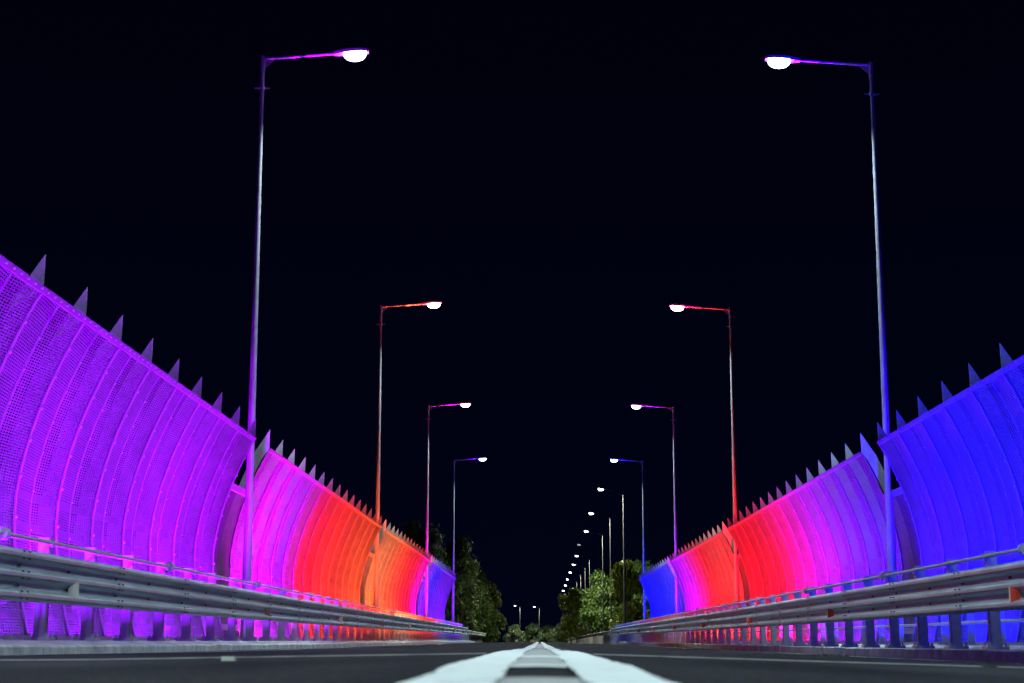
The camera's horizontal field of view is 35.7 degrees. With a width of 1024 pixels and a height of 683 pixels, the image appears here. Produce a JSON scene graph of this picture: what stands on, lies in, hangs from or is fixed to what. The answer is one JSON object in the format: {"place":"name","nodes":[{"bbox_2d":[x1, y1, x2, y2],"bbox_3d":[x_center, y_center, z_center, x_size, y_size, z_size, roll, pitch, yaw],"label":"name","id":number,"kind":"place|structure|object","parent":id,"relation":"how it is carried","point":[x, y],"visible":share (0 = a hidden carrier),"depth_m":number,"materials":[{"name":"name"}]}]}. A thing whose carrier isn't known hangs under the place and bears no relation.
{"place":"outdoors","nodes":[
{"label":"outdoors","id":0,"kind":"place"},
{"bbox_2d":[507,635,514,641],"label":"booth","id":1,"kind":"object","parent":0,"point":[511,638],"visible":0.74,"depth_m":390.75,"materials":[{"name":"black"}]},
{"bbox_2d":[0,642,1023,682],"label":"road","id":2,"kind":"structure","parent":0,"point":[367,669],"depth_m":4.98,"materials":[{"name":"grey asphalt"}]},
{"bbox_2d":[221,656,235,660],"bbox_3d":[-1.111,1.244,6.248,0.050,0.017,0.050,0,-11,1],"label":"road stud","id":3,"kind":"object","parent":2,"relation":"on","point":[228,658],"visible":1,"depth_m":6.23,"materials":[{"name":"grey plastic"}]},
{"bbox_2d":[0,643,459,655],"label":"edge line marking","id":4,"kind":"object","parent":2,"relation":"on","point":[253,650],"visible":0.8,"depth_m":24.07,"materials":[{"name":"paint"}]},
{"bbox_2d":[0,653,486,660],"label":"road joint strip","id":5,"kind":"object","parent":2,"relation":"on","point":[238,657],"visible":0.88,"depth_m":7.72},
{"bbox_2d":[402,642,538,682],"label":"line marking","id":6,"kind":"object","parent":2,"relation":"on","point":[488,668],"visible":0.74,"depth_m":3.22,"materials":[{"name":"white paint"}]},
{"bbox_2d":[511,657,566,664],"bbox_3d":[0.081,0.925,4.613,0.146,0.004,1.690,0,-11,1],"label":"faded road marking","id":7,"kind":"object","parent":2,"relation":"on","point":[543,660],"visible":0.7,"depth_m":4.44,"materials":[{"name":"paint"}]},
{"bbox_2d":[496,677,583,682],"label":"faded road marking","id":8,"kind":"object","parent":2,"relation":"on","point":[535,680],"visible":0.89,"depth_m":2.67,"materials":[{"name":"paint"}]},
{"bbox_2d":[522,643,557,655],"bbox_3d":[0.565,6.189,32.435,0.149,0.044,53.950,0,-11,1],"label":"faded road marking","id":9,"kind":"object","parent":2,"relation":"on","point":[539,649],"visible":0.86,"depth_m":7.68,"materials":[{"name":"paint"}]},
{"bbox_2d":[509,664,571,666],"bbox_3d":[0.064,0.746,3.665,0.144,0.004,0.240,0,-11,1],"label":"faded road marking","id":10,"kind":"object","parent":2,"relation":"on","point":[523,665],"visible":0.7,"depth_m":3.65,"materials":[{"name":"white paint"}]},
{"bbox_2d":[522,656,558,657],"bbox_3d":[0.099,1.126,5.689,0.144,0.003,0.500,0,-11,1],"label":"faded road marking","id":11,"kind":"object","parent":2,"relation":"on","point":[542,656],"visible":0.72,"depth_m":5.68,"materials":[{"name":"white paint"}]},
{"bbox_2d":[541,642,672,682],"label":"line marking","id":12,"kind":"object","parent":2,"relation":"on","point":[588,668],"visible":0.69,"depth_m":3.28,"materials":[{"name":"white paint"}]},
{"bbox_2d":[594,654,981,666],"bbox_3d":[1.325,1.549,7.744,1.860,0.059,0.285,0,-11,1],"label":"edge line marking","id":13,"kind":"object","parent":2,"relation":"on","point":[788,660],"visible":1,"depth_m":7.67,"materials":[{"name":"white paint"}]},
{"bbox_2d":[618,644,998,662],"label":"edge line marking","id":14,"kind":"object","parent":2,"relation":"on","point":[852,656],"visible":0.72,"depth_m":23.77,"materials":[{"name":"paint"}]},
{"bbox_2d":[611,543,1023,649],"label":"crash barrier","id":15,"kind":"object","parent":2,"relation":"on","point":[992,588],"visible":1,"depth_m":24.83,"materials":[{"name":"grey metal"}]},
{"bbox_2d":[987,666,1023,667],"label":"road joint strip","id":16,"kind":"object","parent":2,"relation":"on","point":[1005,667],"visible":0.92,"depth_m":7.65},
{"bbox_2d":[0,0,1023,642],"label":"sky","id":17,"kind":"structure","parent":0,"point":[557,175],"materials":[{"name":"black"}]},
{"bbox_2d":[805,654,847,656],"bbox_3d":[4.931,4.865,24.696,0.856,0.030,2.097,0,-11,1],"label":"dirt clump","id":18,"kind":"object","parent":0,"point":[839,655],"visible":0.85,"depth_m":25.07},
{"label":"bridge deck","id":19,"kind":"structure","parent":0,"visible":0},
{"bbox_2d":[0,639,474,654],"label":"kerb","id":20,"kind":"structure","parent":19,"relation":"on","point":[16,647],"depth_m":21.19,"materials":[{"name":"concrete"}]},
{"bbox_2d":[3,635,31,639],"bbox_3d":[-5.669,3.485,18.460,0.100,0.160,1.120,0,-11,1],"label":"washer light","id":21,"kind":"object","parent":20,"relation":"attached to","point":[13,637],"visible":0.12,"depth_m":18.01,"materials":[{"name":"grey"}]},
{"bbox_2d":[53,636,78,639],"bbox_3d":[-5.640,3.807,20.163,0.100,0.160,1.120,0,-11,1],"label":"washer light","id":22,"kind":"object","parent":20,"relation":"attached to","point":[64,637],"visible":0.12,"depth_m":19.91,"materials":[{"name":"grey"}]},
{"bbox_2d":[94,636,117,639],"bbox_3d":[-5.610,4.129,21.866,0.100,0.160,1.120,0,-11,1],"label":"washer light","id":23,"kind":"object","parent":20,"relation":"attached to","point":[106,637],"visible":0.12,"depth_m":21.84,"materials":[{"name":"grey"}]},
{"bbox_2d":[0,254,256,639],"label":"fence","id":24,"kind":"object","parent":20,"relation":"on","point":[13,614],"visible":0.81,"depth_m":22.71,"materials":[{"name":"silver metal"}]},
{"bbox_2d":[133,637,147,639],"bbox_3d":[-5.580,4.450,23.569,0.100,0.160,1.120,0,-11,1],"label":"washer light","id":25,"kind":"object","parent":20,"relation":"attached to","point":[142,638],"visible":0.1,"depth_m":23.82,"materials":[{"name":"grey"}]},
{"bbox_2d":[0,527,467,640],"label":"crash barrier","id":26,"kind":"object","parent":20,"relation":"on","point":[42,578],"visible":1,"depth_m":22.43,"materials":[{"name":"grey metal"}]},
{"bbox_2d":[217,431,381,637],"bbox_3d":[-5.426,6.235,45.283,1.082,4.462,24.322,0,-11,1],"label":"fence","id":27,"kind":"object","parent":20,"relation":"on","point":[350,516],"visible":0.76,"depth_m":41.51,"materials":[{"name":"silver metal"}]},
{"bbox_2d":[211,483,244,630],"bbox_3d":[-5.755,4.410,32.401,0.404,2.890,1.693,0,-11,1],"label":"infill panel","id":28,"kind":"object","parent":27,"relation":"attached to","point":[236,489],"visible":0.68,"depth_m":32.49,"materials":[{"name":"metal"}]},
{"bbox_2d":[236,47,368,639],"bbox_3d":[-4.331,-0.148,33.184,2.480,12.541,0.400,0,-11,1],"label":"street lamp","id":29,"kind":"object","parent":20,"relation":"on","point":[355,54],"visible":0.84,"depth_m":33.21,"materials":[{"name":"white"}]},
{"bbox_2d":[360,520,430,637],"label":"fence","id":30,"kind":"object","parent":20,"relation":"on","point":[403,564],"visible":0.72,"depth_m":68.88,"materials":[{"name":"silver metal"}]},
{"bbox_2d":[360,552,374,632],"bbox_3d":[-5.310,9.156,57.961,0.404,2.890,1.693,0,-11,1],"label":"infill panel","id":31,"kind":"object","parent":30,"relation":"attached to","point":[371,555],"visible":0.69,"depth_m":58.17,"materials":[{"name":"metal"}]},
{"bbox_2d":[414,578,423,614],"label":"infill panel","id":32,"kind":"object","parent":30,"relation":"attached to","point":[420,585],"visible":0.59,"depth_m":83.70,"materials":[{"name":"metal"}]},
{"bbox_2d":[373,301,441,637],"bbox_3d":[-3.886,4.642,58.735,2.480,12.541,0.400,0,-11,1],"label":"street lamp","id":33,"kind":"object","parent":20,"relation":"on","point":[433,304],"visible":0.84,"depth_m":58.83,"materials":[{"name":"white metal"}]},
{"bbox_2d":[415,554,455,619],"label":"fence","id":34,"kind":"object","parent":20,"relation":"on","point":[441,579],"visible":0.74,"depth_m":95.06,"materials":[{"name":"silver metal"}]},
{"bbox_2d":[425,402,470,616],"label":"street lamp","id":35,"kind":"object","parent":20,"relation":"on","point":[464,404],"visible":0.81,"depth_m":84.43,"materials":[{"name":"white"}]},
{"bbox_2d":[452,457,486,621],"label":"street lamp","id":36,"kind":"object","parent":20,"relation":"on","point":[479,458],"visible":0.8,"depth_m":110.24,"materials":[{"name":"white"}]},
{"bbox_2d":[619,642,1023,662],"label":"kerb","id":37,"kind":"structure","parent":19,"relation":"on","point":[1014,654],"depth_m":25.69,"materials":[{"name":"concrete"}]},
{"bbox_2d":[610,458,645,618],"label":"street lamp","id":38,"kind":"object","parent":37,"relation":"on","point":[644,593],"visible":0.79,"depth_m":110.23,"materials":[{"name":"white"}]},
{"bbox_2d":[631,404,678,640],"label":"street lamp","id":39,"kind":"object","parent":37,"relation":"on","point":[636,406],"visible":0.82,"depth_m":84.70,"materials":[{"name":"white metal"}]},
{"bbox_2d":[639,556,685,617],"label":"fence","id":40,"kind":"object","parent":37,"relation":"on","point":[658,583],"visible":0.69,"depth_m":94.83,"materials":[{"name":"silver metal"}]},
{"bbox_2d":[677,579,685,614],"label":"infill panel","id":41,"kind":"object","parent":40,"relation":"attached to","point":[681,594],"visible":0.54,"depth_m":83.76,"materials":[{"name":"metal"}]},
{"bbox_2d":[669,303,741,640],"bbox_3d":[7.179,4.755,58.980,2.480,12.571,0.400,0,-11,1],"label":"street lamp","id":42,"kind":"object","parent":37,"relation":"on","point":[677,307],"visible":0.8,"depth_m":59.12,"materials":[{"name":"white metal"}]},
{"bbox_2d":[669,521,749,639],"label":"fence","id":43,"kind":"object","parent":37,"relation":"on","point":[693,565],"visible":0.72,"depth_m":68.70,"materials":[{"name":"silver metal"}]},
{"bbox_2d":[737,554,749,634],"bbox_3d":[8.420,9.224,57.933,0.404,2.890,1.693,0,-11,1],"label":"infill panel","id":44,"kind":"object","parent":43,"relation":"attached to","point":[744,579],"visible":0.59,"depth_m":58.05,"materials":[{"name":"metal"}]},
{"bbox_2d":[727,433,914,641],"bbox_3d":[8.093,6.304,45.258,1.082,4.462,24.322,0,-11,1],"label":"fence","id":45,"kind":"object","parent":37,"relation":"on","point":[844,568],"visible":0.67,"depth_m":41.21,"materials":[{"name":"silver metal"}]},
{"bbox_2d":[883,487,923,633],"bbox_3d":[7.975,4.479,32.373,0.404,2.890,1.693,0,-11,1],"label":"infill panel","id":46,"kind":"object","parent":45,"relation":"attached to","point":[897,492],"visible":0.44,"depth_m":32.40,"materials":[{"name":"metal"}]},
{"bbox_2d":[765,54,904,643],"bbox_3d":[6.734,-0.035,33.428,2.480,12.571,0.400,0,-11,1],"label":"street lamp","id":47,"kind":"object","parent":37,"relation":"on","point":[778,61],"visible":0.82,"depth_m":33.52,"materials":[{"name":"white metal"}]},
{"bbox_2d":[666,611,1023,645],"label":"hand rail","id":48,"kind":"object","parent":37,"relation":"on","point":[970,622],"visible":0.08,"depth_m":29.89,"materials":[{"name":"metal"}]},
{"bbox_2d":[877,343,1023,641],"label":"fence","id":49,"kind":"object","parent":37,"relation":"on","point":[958,436],"visible":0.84,"depth_m":27.25,"materials":[{"name":"silver metal"}]},
{"bbox_2d":[1006,642,1023,644],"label":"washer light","id":50,"kind":"object","parent":37,"relation":"attached to","point":[1017,643],"visible":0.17,"depth_m":23.52,"materials":[{"name":"grey"}]},
{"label":"road","id":51,"kind":"structure","parent":0,"visible":0},
{"bbox_2d":[462,630,485,642],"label":"road barrier","id":52,"kind":"object","parent":51,"relation":"on","point":[475,636],"visible":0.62,"depth_m":130.88,"materials":[{"name":"grey"}]},
{"bbox_2d":[572,564,585,634],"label":"street lamp","id":53,"kind":"object","parent":51,"relation":"on","point":[585,590],"visible":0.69,"depth_m":264.93,"materials":[{"name":"white metal"}]},
{"bbox_2d":[576,555,590,633],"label":"street lamp","id":54,"kind":"object","parent":51,"relation":"on","point":[589,575],"visible":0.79,"depth_m":238.60,"materials":[{"name":"white"}]},
{"bbox_2d":[577,543,593,620],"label":"street lamp","id":55,"kind":"object","parent":51,"relation":"on","point":[578,544],"visible":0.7,"depth_m":212.24,"materials":[{"name":"white metal"}]},
{"bbox_2d":[584,530,603,631],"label":"street lamp","id":56,"kind":"object","parent":51,"relation":"on","point":[603,575],"visible":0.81,"depth_m":186.98,"materials":[{"name":"white metal"}]},
{"bbox_2d":[570,630,618,643],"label":"road barrier","id":57,"kind":"object","parent":51,"relation":"on","point":[604,637],"visible":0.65,"depth_m":147.03,"materials":[{"name":"grey concrete"}]},
{"bbox_2d":[589,512,611,626],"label":"street lamp","id":58,"kind":"object","parent":51,"relation":"on","point":[592,513],"visible":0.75,"depth_m":161.52,"materials":[{"name":"white metal"}]},
{"bbox_2d":[597,487,625,622],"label":"street lamp","id":59,"kind":"object","parent":51,"relation":"on","point":[601,489],"visible":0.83,"depth_m":135.72,"materials":[{"name":"white"}]},
{"bbox_3d":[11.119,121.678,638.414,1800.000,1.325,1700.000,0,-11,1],"label":"ground","id":60,"kind":"structure","parent":0,"visible":0},
{"bbox_2d":[402,519,449,609],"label":"tree","id":61,"kind":"object","parent":60,"relation":"on","point":[414,532],"visible":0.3,"depth_m":127.02,"materials":[{"name":"green plant"}]},
{"bbox_2d":[442,534,483,631],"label":"tree","id":62,"kind":"object","parent":60,"relation":"on","point":[464,565],"visible":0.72,"depth_m":155.46,"materials":[{"name":"green plant"}]},
{"bbox_2d":[444,563,493,631],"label":"tree","id":63,"kind":"object","parent":60,"relation":"on","point":[485,610],"visible":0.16,"depth_m":173.30,"materials":[{"name":"green plant"}]},
{"bbox_2d":[454,568,498,642],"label":"tree","id":64,"kind":"object","parent":60,"relation":"on","point":[490,622],"visible":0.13,"depth_m":200.96,"materials":[{"name":"green plant"}]},
{"bbox_2d":[481,581,508,642],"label":"tree","id":65,"kind":"object","parent":60,"relation":"on","point":[497,600],"visible":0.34,"depth_m":234.36,"materials":[{"name":"green plant"}]},
{"bbox_2d":[502,624,525,641],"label":"shrub","id":66,"kind":"object","parent":60,"relation":"on","point":[513,629],"visible":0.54,"depth_m":406.08,"materials":[{"name":"green plant"}]},
{"bbox_2d":[522,623,545,641],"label":"shrub","id":67,"kind":"object","parent":60,"relation":"on","point":[531,631],"visible":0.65,"depth_m":419.99,"materials":[{"name":"green plant"}]},
{"bbox_2d":[542,624,555,641],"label":"shrub","id":68,"kind":"object","parent":60,"relation":"on","point":[547,628],"visible":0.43,"depth_m":422.15,"materials":[{"name":"green plant"}]},
{"bbox_2d":[546,622,569,642],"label":"shrub","id":69,"kind":"object","parent":60,"relation":"on","point":[554,635],"visible":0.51,"depth_m":416.42,"materials":[{"name":"green plant"}]},
{"bbox_2d":[558,585,589,641],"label":"tree","id":70,"kind":"object","parent":60,"relation":"on","point":[572,600],"visible":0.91,"depth_m":284.29,"materials":[{"name":"green plant"}]},
{"bbox_2d":[577,584,609,633],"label":"tree","id":71,"kind":"object","parent":60,"relation":"on","point":[586,623],"depth_m":258.08,"materials":[{"name":"green plant"}]},
{"bbox_2d":[577,569,622,632],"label":"tree","id":72,"kind":"object","parent":60,"relation":"on","point":[589,601],"visible":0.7,"depth_m":192.28,"materials":[{"name":"green plant"}]},
{"bbox_2d":[585,560,616,628],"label":"tree","id":73,"kind":"object","parent":60,"relation":"on","point":[607,571],"visible":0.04,"depth_m":210.96,"materials":[{"name":"green plant"}]},
{"bbox_2d":[609,560,647,629],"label":"tree","id":74,"kind":"object","parent":60,"relation":"on","point":[634,610],"visible":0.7,"depth_m":155.59,"materials":[{"name":"green plant"}]},
{"bbox_2d":[616,559,653,620],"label":"tree","id":75,"kind":"object","parent":60,"relation":"on","point":[639,565],"visible":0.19,"depth_m":169.35,"materials":[{"name":"green plant"}]}
]}

